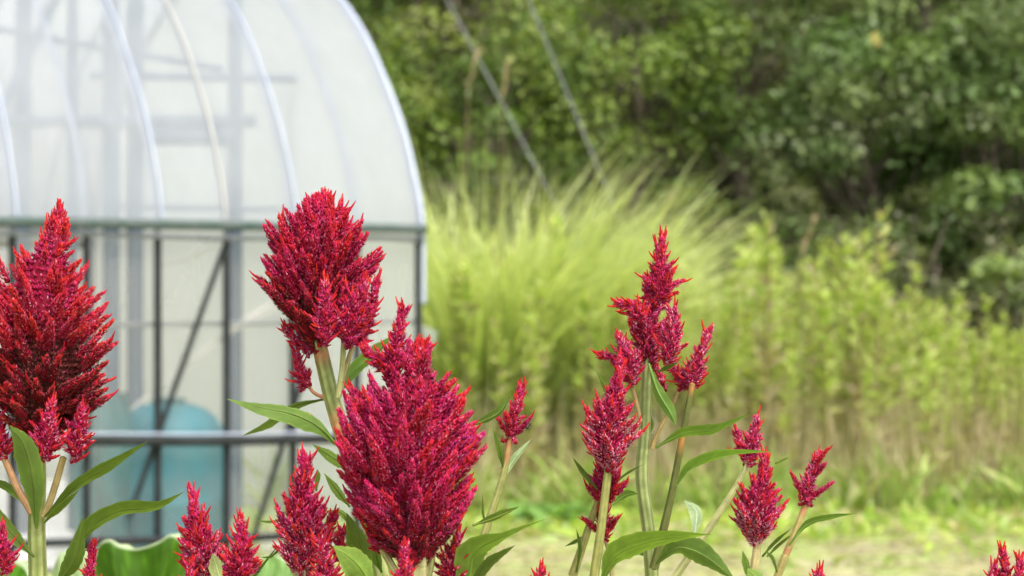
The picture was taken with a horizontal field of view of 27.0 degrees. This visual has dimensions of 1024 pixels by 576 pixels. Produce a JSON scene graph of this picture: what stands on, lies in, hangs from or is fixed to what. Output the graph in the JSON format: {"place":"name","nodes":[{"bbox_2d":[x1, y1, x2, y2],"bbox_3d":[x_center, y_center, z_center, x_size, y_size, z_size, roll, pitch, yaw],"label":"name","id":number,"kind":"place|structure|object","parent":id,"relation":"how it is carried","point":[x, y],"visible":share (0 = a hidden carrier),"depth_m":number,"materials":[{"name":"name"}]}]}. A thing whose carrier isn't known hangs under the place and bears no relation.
{"place":"outdoors","nodes":[
{"label":"outdoors","id":0,"kind":"place"},
{"bbox_2d":[0,0,1023,417],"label":"hillside","id":1,"kind":"structure","parent":0,"point":[722,182],"depth_m":18.83,"materials":[{"name":"plant"}]},
{"bbox_2d":[348,0,475,187],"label":"leafy tree","id":2,"kind":"object","parent":1,"relation":"on","point":[391,66],"visible":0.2,"depth_m":16.94,"materials":[{"name":"green plant"}]},
{"bbox_2d":[417,170,492,259],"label":"shade shrub","id":3,"kind":"object","parent":1,"relation":"on","point":[428,189],"visible":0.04,"depth_m":15.79,"materials":[{"name":"green plant"}]},
{"bbox_2d":[346,0,620,154],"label":"hill tree","id":4,"kind":"object","parent":1,"relation":"on","point":[458,6],"visible":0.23,"depth_m":19.17,"materials":[{"name":"green plant"}]},
{"bbox_2d":[387,0,630,274],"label":"leafy tree","id":5,"kind":"object","parent":1,"relation":"on","point":[480,91],"visible":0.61,"depth_m":16.75,"materials":[{"name":"green plant"}]},
{"bbox_2d":[428,157,623,274],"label":"shade shrub","id":6,"kind":"object","parent":1,"relation":"on","point":[492,218],"visible":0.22,"depth_m":15.67,"materials":[{"name":"green plant"}]},
{"bbox_2d":[491,0,763,248],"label":"leafy tree","id":7,"kind":"object","parent":1,"relation":"on","point":[638,104],"visible":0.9,"depth_m":17.05,"materials":[{"name":"green plant"}]},
{"bbox_2d":[500,0,814,129],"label":"hill tree","id":8,"kind":"object","parent":1,"relation":"on","point":[662,19],"visible":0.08,"depth_m":19.73,"materials":[{"name":"green plant"}]},
{"bbox_2d":[603,175,775,335],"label":"shade shrub","id":9,"kind":"object","parent":1,"relation":"on","point":[694,201],"visible":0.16,"depth_m":15.63,"materials":[{"name":"green plant"}]},
{"bbox_2d":[628,0,896,229],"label":"leafy tree","id":10,"kind":"object","parent":1,"relation":"on","point":[753,10],"visible":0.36,"depth_m":17.73,"materials":[{"name":"green plant"}]},
{"bbox_2d":[657,168,923,338],"bbox_3d":[1.960,-0.037,15.424,1.815,1.651,1.314,0,0,35],"label":"shade shrub","id":11,"kind":"object","parent":1,"relation":"on","point":[800,190],"visible":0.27,"depth_m":15.38,"materials":[{"name":"green plant"}]},
{"bbox_2d":[708,0,982,133],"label":"hill tree","id":12,"kind":"object","parent":1,"relation":"on","point":[873,130],"visible":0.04,"depth_m":19.71,"materials":[{"name":"green plant"}]},
{"bbox_2d":[723,14,992,309],"bbox_3d":[2.696,-0.824,16.598,2.095,2.547,1.724,0,0,0],"label":"glossy tree","id":13,"kind":"object","parent":1,"relation":"on","point":[837,110],"visible":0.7,"depth_m":16.39,"materials":[{"name":"green plant"}]},
{"bbox_2d":[759,0,1023,204],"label":"glossy tree","id":14,"kind":"object","parent":1,"relation":"on","point":[888,30],"visible":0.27,"depth_m":17.55,"materials":[{"name":"green plant"}]},
{"bbox_2d":[802,182,992,366],"bbox_3d":[2.789,0.019,15.488,1.399,1.580,1.311,0,0,0],"label":"shade shrub","id":15,"kind":"object","parent":1,"relation":"on","point":[933,292],"visible":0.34,"depth_m":15.42,"materials":[{"name":"green plant"}]},
{"bbox_2d":[849,0,1023,320],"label":"glossy tree","id":16,"kind":"object","parent":1,"relation":"on","point":[977,28],"visible":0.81,"depth_m":16.13,"materials":[{"name":"green plant"}]},
{"bbox_2d":[916,0,1023,175],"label":"glossy tree","id":17,"kind":"object","parent":1,"relation":"on","point":[1013,148],"visible":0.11,"depth_m":17.97,"materials":[{"name":"green plant"}]},
{"bbox_2d":[924,208,1023,336],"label":"shade shrub","id":18,"kind":"object","parent":1,"relation":"on","point":[1011,298],"visible":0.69,"depth_m":15.43,"materials":[{"name":"green plant"}]},
{"bbox_2d":[978,55,1023,143],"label":"glossy tree","id":19,"kind":"object","parent":1,"relation":"on","point":[1017,100],"visible":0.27,"depth_m":16.52,"materials":[{"name":"green plant"}]},
{"bbox_2d":[47,471,1023,575],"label":"ground","id":20,"kind":"structure","parent":0,"point":[842,564],"depth_m":8.64,"materials":[{"name":"plant"}]},
{"bbox_2d":[0,198,182,575],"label":"celosia plant","id":21,"kind":"object","parent":20,"relation":"on","point":[48,395],"visible":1,"depth_m":1.68,"materials":[{"name":"red plant"}]},
{"bbox_2d":[15,227,242,533],"bbox_3d":[-1.567,-0.367,9.824,1.939,2.967,0.115,0,0,-32],"label":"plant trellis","id":22,"kind":"object","parent":20,"relation":"on","point":[135,306],"visible":0.04,"depth_m":9.72,"materials":[{"name":"paint"}]},
{"bbox_2d":[0,533,293,575],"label":"broad leaf plant","id":23,"kind":"object","parent":20,"relation":"on","point":[114,558],"visible":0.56,"depth_m":2.90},
{"bbox_2d":[0,0,436,567],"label":"polytunnel","id":24,"kind":"structure","parent":20,"relation":"on","point":[187,136],"depth_m":8.88,"materials":[{"name":"grey"}]},
{"bbox_2d":[69,392,133,547],"bbox_3d":[-1.637,0.761,8.684,0.333,0.679,0.329,0,0,0],"label":"water tank","id":25,"kind":"object","parent":24,"relation":"on","point":[113,414],"visible":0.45,"depth_m":8.59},
{"bbox_2d":[125,397,222,548],"bbox_3d":[-1.418,0.776,8.818,0.490,0.647,0.490,0,0,0],"label":"water tank","id":26,"kind":"object","parent":24,"relation":"on","point":[201,466],"visible":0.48,"depth_m":8.62,"materials":[{"name":"teal plastic"}]},
{"bbox_2d":[174,481,274,575],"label":"celosia plant","id":27,"kind":"object","parent":20,"relation":"on","point":[201,555],"visible":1,"depth_m":1.65,"materials":[{"name":"red plant"}]},
{"bbox_2d":[256,442,346,575],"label":"celosia plant","id":28,"kind":"object","parent":20,"relation":"on","point":[307,535],"visible":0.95,"depth_m":1.67,"materials":[{"name":"red plant"}]},
{"bbox_2d":[228,186,391,575],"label":"celosia plant","id":29,"kind":"object","parent":20,"relation":"on","point":[316,288],"visible":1,"depth_m":1.76,"materials":[{"name":"red plant"}]},
{"bbox_2d":[324,296,544,575],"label":"celosia plant","id":30,"kind":"object","parent":20,"relation":"on","point":[407,445],"visible":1,"depth_m":1.60,"materials":[{"name":"red plant"}]},
{"bbox_2d":[444,268,480,421],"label":"tall weed","id":31,"kind":"object","parent":20,"relation":"on","point":[456,371],"visible":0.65,"depth_m":11.02,"materials":[{"name":"green plant"}]},
{"bbox_2d":[451,261,485,428],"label":"tall weed","id":32,"kind":"object","parent":20,"relation":"on","point":[465,300],"visible":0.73,"depth_m":10.93,"materials":[{"name":"green plant"}]},
{"bbox_2d":[487,313,522,460],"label":"tall weed","id":33,"kind":"object","parent":20,"relation":"on","point":[501,347],"visible":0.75,"depth_m":10.75,"materials":[{"name":"green plant"}]},
{"bbox_2d":[480,376,534,534],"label":"celosia plant","id":34,"kind":"object","parent":20,"relation":"on","point":[510,428],"visible":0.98,"depth_m":1.80,"materials":[{"name":"red plant"}]},
{"bbox_2d":[447,0,576,245],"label":"guy wire","id":35,"kind":"object","parent":20,"relation":"attached to","point":[502,104],"visible":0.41,"depth_m":13.20,"materials":[{"name":"metal"}]},
{"bbox_2d":[519,293,542,475],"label":"tall weed","id":36,"kind":"object","parent":20,"relation":"on","point":[527,306],"visible":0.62,"depth_m":10.74,"materials":[{"name":"green plant"}]},
{"bbox_2d":[522,320,553,476],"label":"tall weed","id":37,"kind":"object","parent":20,"relation":"on","point":[531,404],"visible":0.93,"depth_m":10.64,"materials":[{"name":"green plant"}]},
{"bbox_2d":[524,277,556,461],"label":"tall weed","id":38,"kind":"object","parent":20,"relation":"on","point":[547,347],"visible":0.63,"depth_m":10.93,"materials":[{"name":"green plant"}]},
{"bbox_2d":[541,212,570,469],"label":"tall weed","id":39,"kind":"object","parent":20,"relation":"on","point":[560,218],"visible":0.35,"depth_m":11.43,"materials":[{"name":"green plant"}]},
{"bbox_2d":[567,287,599,461],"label":"tall weed","id":40,"kind":"object","parent":20,"relation":"on","point":[580,330],"visible":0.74,"depth_m":11.04,"materials":[{"name":"green plant"}]},
{"bbox_2d":[528,0,638,266],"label":"guy wire","id":41,"kind":"object","parent":20,"relation":"attached to","point":[569,99],"visible":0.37,"depth_m":13.20,"materials":[{"name":"metal"}]},
{"bbox_2d":[583,310,608,410],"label":"tall weed","id":42,"kind":"object","parent":20,"relation":"on","point":[599,345],"visible":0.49,"depth_m":11.04,"materials":[{"name":"green plant"}]},
{"bbox_2d":[411,44,786,336],"bbox_3d":[-0.199,-0.163,12.177,3.145,2.535,2.838,0,0,-30],"label":"tall grass clump","id":43,"kind":"object","parent":20,"relation":"on","point":[548,216],"visible":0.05,"depth_m":11.78,"materials":[{"name":"green plant"}]},
{"bbox_2d":[566,346,649,575],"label":"celosia plant","id":44,"kind":"object","parent":20,"relation":"on","point":[606,427],"visible":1,"depth_m":1.74,"materials":[{"name":"red plant"}]},
{"bbox_2d":[421,54,804,489],"bbox_3d":[0.036,-0.080,11.675,3.553,2.368,2.919,0,0,0],"label":"tall grass clump","id":45,"kind":"object","parent":20,"relation":"on","point":[477,346],"visible":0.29,"depth_m":11.24,"materials":[{"name":"green plant"}]},
{"bbox_2d":[603,276,632,431],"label":"tall weed","id":46,"kind":"object","parent":20,"relation":"on","point":[620,318],"visible":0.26,"depth_m":11.16,"materials":[{"name":"green plant"}]},
{"bbox_2d":[221,500,1023,575],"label":"dry straw","id":47,"kind":"object","parent":20,"relation":"on","point":[830,545],"visible":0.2,"depth_m":8.71,"materials":[{"name":"beige plant"}]},
{"bbox_2d":[230,414,1023,566],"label":"ground weeds","id":48,"kind":"object","parent":20,"relation":"on","point":[533,502],"visible":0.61,"depth_m":10.21,"materials":[{"name":"green plant"}]},
{"bbox_2d":[433,187,837,467],"bbox_3d":[0.535,0.270,11.796,2.175,1.668,2.250,0,0,43],"label":"tall grass clump","id":49,"kind":"object","parent":20,"relation":"on","point":[609,347],"visible":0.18,"depth_m":11.43,"materials":[{"name":"green plant"}]},
{"bbox_2d":[422,145,856,396],"bbox_3d":[0.076,0.150,12.066,3.024,1.907,2.972,0,0,-42],"label":"tall grass clump","id":50,"kind":"object","parent":20,"relation":"on","point":[709,257],"visible":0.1,"depth_m":11.46,"materials":[{"name":"plant"}]},
{"bbox_2d":[590,225,769,575],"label":"celosia plant","id":51,"kind":"object","parent":20,"relation":"on","point":[651,338],"visible":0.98,"depth_m":1.80,"materials":[{"name":"red plant"}]},
{"bbox_2d":[664,265,698,478],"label":"tall weed","id":52,"kind":"object","parent":20,"relation":"on","point":[681,272],"visible":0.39,"depth_m":11.44,"materials":[{"name":"green plant"}]},
{"bbox_2d":[685,335,707,455],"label":"tall weed","id":53,"kind":"object","parent":20,"relation":"on","point":[701,402],"visible":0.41,"depth_m":10.93,"materials":[{"name":"green plant"}]},
{"bbox_2d":[702,326,726,447],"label":"tall weed","id":54,"kind":"object","parent":20,"relation":"on","point":[716,354],"visible":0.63,"depth_m":11.08,"materials":[{"name":"green plant"}]},
{"bbox_2d":[705,347,726,451],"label":"tall weed","id":55,"kind":"object","parent":20,"relation":"on","point":[720,376],"visible":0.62,"depth_m":11.08,"materials":[{"name":"green plant"}]},
{"bbox_2d":[706,309,735,444],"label":"tall weed","id":56,"kind":"object","parent":20,"relation":"on","point":[725,321],"visible":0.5,"depth_m":11.17,"materials":[{"name":"green plant"}]},
{"bbox_2d":[432,268,1023,479],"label":"weed thicket","id":57,"kind":"object","parent":20,"relation":"on","point":[837,351],"visible":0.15,"depth_m":11.72,"materials":[{"name":"green plant"}]},
{"bbox_2d":[671,405,789,575],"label":"celosia plant","id":58,"kind":"object","parent":20,"relation":"on","point":[757,517],"visible":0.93,"depth_m":1.80,"materials":[{"name":"red plant"}]},
{"bbox_2d":[715,330,745,492],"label":"tall weed","id":59,"kind":"object","parent":20,"relation":"on","point":[735,363],"visible":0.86,"depth_m":10.70,"materials":[{"name":"green plant"}]},
{"bbox_2d":[720,270,748,456],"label":"tall weed","id":60,"kind":"object","parent":20,"relation":"on","point":[731,330],"visible":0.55,"depth_m":11.00,"materials":[{"name":"green plant"}]},
{"bbox_2d":[452,365,1023,511],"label":"dry stalks","id":61,"kind":"object","parent":20,"relation":"on","point":[489,453],"visible":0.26,"depth_m":10.76,"materials":[{"name":"beige plant"}]},
{"bbox_2d":[727,245,754,421],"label":"tall weed","id":62,"kind":"object","parent":20,"relation":"on","point":[740,264],"visible":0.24,"depth_m":12.07,"materials":[{"name":"green plant"}]},
{"bbox_2d":[733,306,754,426],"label":"tall weed","id":63,"kind":"object","parent":20,"relation":"on","point":[743,352],"visible":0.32,"depth_m":11.56,"materials":[{"name":"green plant"}]},
{"bbox_2d":[736,278,762,432],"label":"tall weed","id":64,"kind":"object","parent":20,"relation":"on","point":[747,371],"visible":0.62,"depth_m":11.33,"materials":[{"name":"green plant"}]},
{"bbox_2d":[738,241,764,392],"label":"tall weed","id":65,"kind":"object","parent":20,"relation":"on","point":[752,247],"visible":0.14,"depth_m":12.34,"materials":[{"name":"green plant"}]},
{"bbox_2d":[740,221,765,428],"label":"tall weed","id":66,"kind":"object","parent":20,"relation":"on","point":[752,239],"visible":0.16,"depth_m":12.79,"materials":[{"name":"green plant"}]},
{"bbox_2d":[739,209,792,450],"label":"tall weed","id":67,"kind":"object","parent":20,"relation":"on","point":[763,265],"visible":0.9,"depth_m":10.79,"materials":[{"name":"green plant"}]},
{"bbox_2d":[767,318,789,455],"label":"tall weed","id":68,"kind":"object","parent":20,"relation":"on","point":[776,353],"visible":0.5,"depth_m":11.07,"materials":[{"name":"green plant"}]},
{"bbox_2d":[767,309,795,459],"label":"tall weed","id":69,"kind":"object","parent":20,"relation":"on","point":[785,344],"visible":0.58,"depth_m":11.01,"materials":[{"name":"green plant"}]},
{"bbox_2d":[771,242,791,316],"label":"tall weed","id":70,"kind":"object","parent":20,"relation":"on","point":[777,268],"visible":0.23,"depth_m":13.18,"materials":[{"name":"green plant"}]},
{"bbox_2d":[773,348,798,493],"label":"tall weed","id":71,"kind":"object","parent":20,"relation":"on","point":[792,356],"visible":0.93,"depth_m":10.64,"materials":[{"name":"green plant"}]},
{"bbox_2d":[781,307,804,447],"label":"tall weed","id":72,"kind":"object","parent":20,"relation":"on","point":[792,316],"visible":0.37,"depth_m":11.50,"materials":[{"name":"green plant"}]},
{"bbox_2d":[781,358,805,469],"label":"tall weed","id":73,"kind":"object","parent":20,"relation":"on","point":[796,429],"visible":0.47,"depth_m":10.81,"materials":[{"name":"green plant"}]},
{"bbox_2d":[794,257,813,407],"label":"tall weed","id":74,"kind":"object","parent":20,"relation":"on","point":[803,294],"visible":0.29,"depth_m":13.06,"materials":[{"name":"green plant"}]},
{"bbox_2d":[766,445,851,575],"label":"celosia plant","id":75,"kind":"object","parent":20,"relation":"on","point":[806,488],"visible":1,"depth_m":1.82,"materials":[{"name":"red plant"}]},
{"bbox_2d":[797,272,834,447],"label":"tall weed","id":76,"kind":"object","parent":20,"relation":"on","point":[820,281],"visible":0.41,"depth_m":11.93,"materials":[{"name":"green plant"}]},
{"bbox_2d":[802,255,837,456],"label":"tall weed","id":77,"kind":"object","parent":20,"relation":"on","point":[817,263],"visible":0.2,"depth_m":12.54,"materials":[{"name":"green plant"}]},
{"bbox_2d":[802,291,838,472],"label":"tall weed","id":78,"kind":"object","parent":20,"relation":"on","point":[821,383],"visible":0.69,"depth_m":10.97,"materials":[{"name":"green plant"}]},
{"bbox_2d":[809,287,848,446],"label":"tall weed","id":79,"kind":"object","parent":20,"relation":"on","point":[824,327],"visible":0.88,"depth_m":10.88,"materials":[{"name":"green plant"}]},
{"bbox_2d":[699,213,969,465],"bbox_3d":[1.668,0.333,12.206,1.592,1.541,1.418,0,0,40],"label":"tall grass clump","id":80,"kind":"object","parent":20,"relation":"on","point":[803,249],"visible":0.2,"depth_m":12.11,"materials":[{"name":"green plant"}]},
{"bbox_2d":[826,242,849,445],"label":"tall weed","id":81,"kind":"object","parent":20,"relation":"on","point":[834,258],"visible":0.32,"depth_m":12.95,"materials":[{"name":"green plant"}]},
{"bbox_2d":[832,312,860,461],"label":"tall weed","id":82,"kind":"object","parent":20,"relation":"on","point":[845,394],"visible":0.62,"depth_m":11.12,"materials":[{"name":"green plant"}]},
{"bbox_2d":[834,233,859,415],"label":"tall weed","id":83,"kind":"object","parent":20,"relation":"on","point":[844,251],"visible":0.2,"depth_m":12.34,"materials":[{"name":"green plant"}]},
{"bbox_2d":[830,228,875,391],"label":"tall weed","id":84,"kind":"object","parent":20,"relation":"on","point":[868,255],"visible":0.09,"depth_m":12.84,"materials":[{"name":"green plant"}]},
{"bbox_2d":[838,274,870,448],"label":"tall weed","id":85,"kind":"object","parent":20,"relation":"on","point":[849,331],"visible":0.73,"depth_m":11.04,"materials":[{"name":"green plant"}]},
{"bbox_2d":[838,258,881,481],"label":"tall weed","id":86,"kind":"object","parent":20,"relation":"on","point":[860,308],"visible":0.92,"depth_m":10.95,"materials":[{"name":"green plant"}]},
{"bbox_2d":[852,358,878,475],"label":"tall weed","id":87,"kind":"object","parent":20,"relation":"on","point":[868,393],"visible":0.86,"depth_m":10.60,"materials":[{"name":"green plant"}]},
{"bbox_2d":[853,280,890,458],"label":"tall weed","id":88,"kind":"object","parent":20,"relation":"on","point":[879,305],"visible":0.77,"depth_m":10.91,"materials":[{"name":"green plant"}]},
{"bbox_2d":[860,203,902,458],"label":"tall weed","id":89,"kind":"object","parent":20,"relation":"on","point":[879,253],"visible":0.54,"depth_m":11.28,"materials":[{"name":"green plant"}]},
{"bbox_2d":[872,288,904,452],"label":"tall weed","id":90,"kind":"object","parent":20,"relation":"on","point":[883,374],"visible":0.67,"depth_m":11.14,"materials":[{"name":"green plant"}]},
{"bbox_2d":[797,243,1001,456],"bbox_3d":[2.210,0.418,12.234,1.414,1.370,1.224,0,0,-32],"label":"tall grass clump","id":91,"kind":"object","parent":20,"relation":"on","point":[898,376],"visible":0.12,"depth_m":12.15,"materials":[{"name":"green plant"}]},
{"bbox_2d":[897,286,925,437],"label":"tall weed","id":92,"kind":"object","parent":20,"relation":"on","point":[904,303],"visible":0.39,"depth_m":11.95,"materials":[{"name":"green plant"}]},
{"bbox_2d":[907,263,925,404],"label":"tall weed","id":93,"kind":"object","parent":20,"relation":"on","point":[918,302],"visible":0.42,"depth_m":12.41,"materials":[{"name":"green plant"}]},
{"bbox_2d":[912,337,953,493],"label":"tall weed","id":94,"kind":"object","parent":20,"relation":"on","point":[928,368],"visible":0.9,"depth_m":10.57,"materials":[{"name":"green plant"}]},
{"bbox_2d":[923,312,946,430],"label":"tall weed","id":95,"kind":"object","parent":20,"relation":"on","point":[933,330],"visible":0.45,"depth_m":12.04,"materials":[{"name":"green plant"}]},
{"bbox_2d":[928,345,951,476],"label":"tall weed","id":96,"kind":"object","parent":20,"relation":"on","point":[936,378],"visible":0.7,"depth_m":10.72,"materials":[{"name":"green plant"}]},
{"bbox_2d":[935,403,958,485],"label":"tall weed","id":97,"kind":"object","parent":20,"relation":"on","point":[945,418],"visible":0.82,"depth_m":10.73,"materials":[{"name":"green plant"}]},
{"bbox_2d":[941,297,972,430],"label":"tall weed","id":98,"kind":"object","parent":20,"relation":"on","point":[964,315],"visible":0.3,"depth_m":12.17,"materials":[{"name":"green plant"}]},
{"bbox_2d":[954,340,978,465],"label":"tall weed","id":99,"kind":"object","parent":20,"relation":"on","point":[969,401],"visible":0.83,"depth_m":11.18,"materials":[{"name":"green plant"}]},
{"bbox_2d":[962,329,983,449],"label":"tall weed","id":100,"kind":"object","parent":20,"relation":"on","point":[975,360],"visible":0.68,"depth_m":11.48,"materials":[{"name":"green plant"}]},
{"bbox_2d":[970,331,995,471],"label":"tall weed","id":101,"kind":"object","parent":20,"relation":"on","point":[984,392],"visible":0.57,"depth_m":11.37,"materials":[{"name":"green plant"}]},
{"bbox_2d":[977,295,994,425],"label":"tall weed","id":102,"kind":"object","parent":20,"relation":"on","point":[986,322],"visible":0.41,"depth_m":13.18,"materials":[{"name":"green plant"}]},
{"bbox_2d":[958,248,1023,396],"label":"young sapling","id":103,"kind":"object","parent":20,"relation":"on","point":[1010,270],"visible":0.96,"depth_m":13.53,"materials":[{"name":"green plant"}]},
{"bbox_2d":[981,324,1008,479],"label":"tall weed","id":104,"kind":"object","parent":20,"relation":"on","point":[995,354],"visible":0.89,"depth_m":10.84,"materials":[{"name":"green plant"}]},
{"bbox_2d":[989,366,1012,476],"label":"tall weed","id":105,"kind":"object","parent":20,"relation":"on","point":[998,386],"visible":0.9,"depth_m":10.75,"materials":[{"name":"green plant"}]},
{"bbox_2d":[983,540,1023,575],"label":"celosia plant","id":106,"kind":"object","parent":20,"relation":"on","point":[1005,569],"visible":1,"depth_m":1.75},
{"bbox_2d":[1001,328,1023,451],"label":"tall weed","id":107,"kind":"object","parent":20,"relation":"on","point":[1014,336],"visible":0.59,"depth_m":11.78,"materials":[{"name":"green plant"}]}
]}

